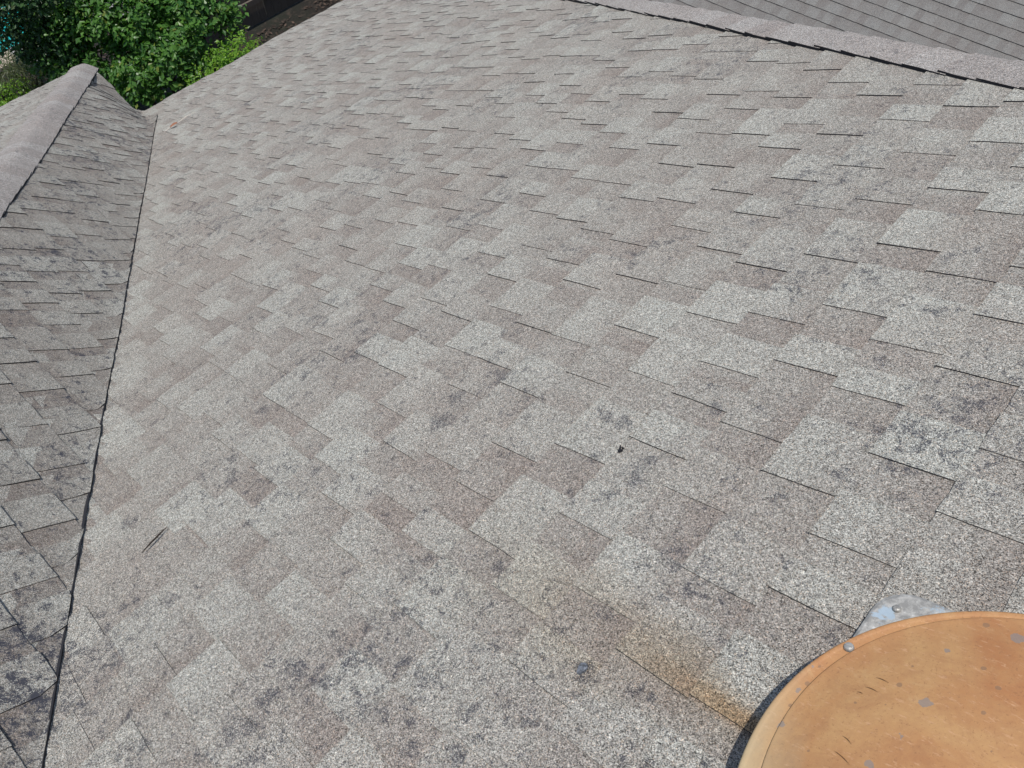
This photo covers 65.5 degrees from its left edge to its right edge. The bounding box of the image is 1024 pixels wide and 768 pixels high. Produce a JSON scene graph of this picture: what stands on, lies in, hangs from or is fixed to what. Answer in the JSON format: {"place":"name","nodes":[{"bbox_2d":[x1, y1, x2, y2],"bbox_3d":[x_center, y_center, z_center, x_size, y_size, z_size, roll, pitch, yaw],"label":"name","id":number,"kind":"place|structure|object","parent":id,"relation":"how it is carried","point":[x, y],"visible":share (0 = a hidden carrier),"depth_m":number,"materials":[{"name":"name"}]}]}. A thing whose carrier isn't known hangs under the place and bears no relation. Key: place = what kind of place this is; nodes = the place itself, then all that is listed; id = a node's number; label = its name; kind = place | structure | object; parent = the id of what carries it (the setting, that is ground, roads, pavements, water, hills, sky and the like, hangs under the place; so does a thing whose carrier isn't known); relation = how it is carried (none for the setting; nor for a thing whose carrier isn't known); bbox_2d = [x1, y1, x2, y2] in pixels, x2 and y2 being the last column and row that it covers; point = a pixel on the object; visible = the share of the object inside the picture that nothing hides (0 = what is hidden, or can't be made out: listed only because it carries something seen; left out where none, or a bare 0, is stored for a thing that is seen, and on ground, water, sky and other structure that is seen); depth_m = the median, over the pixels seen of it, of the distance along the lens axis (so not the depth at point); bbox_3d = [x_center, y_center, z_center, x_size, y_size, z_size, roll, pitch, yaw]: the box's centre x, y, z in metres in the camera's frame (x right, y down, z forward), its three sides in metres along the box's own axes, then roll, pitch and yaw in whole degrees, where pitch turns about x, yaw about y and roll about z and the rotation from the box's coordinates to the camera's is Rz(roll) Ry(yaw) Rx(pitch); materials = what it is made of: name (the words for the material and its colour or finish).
{"place":"outdoors","nodes":[
{"label":"outdoors","id":0,"kind":"place"},
{"bbox_2d":[0,12,22,48],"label":"pool water","id":1,"kind":"structure","parent":0,"point":[8,37],"depth_m":13.28,"materials":[{"name":"teal liquid"}]},
{"bbox_2d":[0,0,342,110],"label":"ground","id":2,"kind":"structure","parent":0,"point":[294,11],"depth_m":13.32,"materials":[{"name":"green plant"}]},
{"bbox_2d":[0,52,20,71],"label":"beige paving","id":3,"kind":"structure","parent":2,"relation":"on","point":[1,70],"depth_m":12.85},
{"bbox_2d":[0,74,36,105],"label":"lime shrub","id":4,"kind":"object","parent":2,"relation":"on","point":[5,100],"visible":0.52,"depth_m":11.66,"materials":[{"name":"green plant"}]},
{"bbox_2d":[0,31,82,105],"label":"wispy bush","id":5,"kind":"object","parent":2,"relation":"on","point":[11,71],"visible":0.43,"depth_m":11.74,"materials":[{"name":"green plant"}]},
{"bbox_2d":[0,0,94,83],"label":"garden tree","id":6,"kind":"object","parent":2,"relation":"on","point":[12,30],"visible":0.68,"depth_m":10.26,"materials":[{"name":"green plant"}]},
{"bbox_2d":[14,0,250,108],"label":"garden tree","id":7,"kind":"object","parent":2,"relation":"on","point":[175,31],"visible":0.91,"depth_m":10.41,"materials":[{"name":"green plant"}]},
{"bbox_2d":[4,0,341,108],"bbox_3d":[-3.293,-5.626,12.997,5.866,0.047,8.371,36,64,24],"label":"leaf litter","id":8,"kind":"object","parent":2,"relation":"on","point":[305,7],"visible":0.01,"depth_m":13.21,"materials":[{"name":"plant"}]},
{"bbox_2d":[184,25,262,86],"bbox_3d":[-3.485,-3.554,10.377,0.656,2.019,1.150,36,64,24],"label":"lime shrub","id":9,"kind":"object","parent":2,"relation":"on","point":[224,60],"visible":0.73,"depth_m":9.73,"materials":[{"name":"green plant"}]},
{"bbox_2d":[202,0,299,55],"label":"wooden fence","id":10,"kind":"object","parent":2,"relation":"on","point":[255,17],"visible":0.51,"depth_m":13.18,"materials":[{"name":"brown wood"}]},
{"bbox_2d":[0,0,1023,767],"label":"house","id":11,"kind":"structure","parent":2,"relation":"on","point":[354,354],"depth_m":1.92,"materials":[{"name":"grey asphalt"}]},
{"bbox_2d":[142,527,166,552],"bbox_3d":[-0.871,0.379,1.944,0.005,0.013,0.084,23,59,17],"label":"twig","id":12,"kind":"object","parent":11,"relation":"on","point":[148,545],"visible":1,"depth_m":1.94,"materials":[{"name":"brown"}]},
{"bbox_2d":[164,112,194,131],"bbox_3d":[-2.502,-1.973,5.989,0.311,0.013,0.034,-23,54,16],"label":"fallen leaf","id":13,"kind":"object","parent":11,"relation":"on","point":[174,123],"visible":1,"depth_m":5.99,"materials":[{"name":"brown"}]},
{"bbox_2d":[577,662,587,674],"bbox_3d":[0.111,0.450,1.260,0.015,0.010,0.021,36,64,24],"label":"nail head","id":14,"kind":"object","parent":11,"relation":"on","point":[582,668],"visible":1,"depth_m":1.26},
{"bbox_2d":[738,594,1023,767],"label":"roof vent","id":15,"kind":"object","parent":11,"relation":"on","point":[950,694],"visible":1,"depth_m":0.95,"materials":[{"name":"metal"}]},
{"bbox_2d":[649,0,1023,60],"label":"neighbouring house","id":16,"kind":"structure","parent":0,"point":[994,28],"depth_m":8.39,"materials":[{"name":"grey"}]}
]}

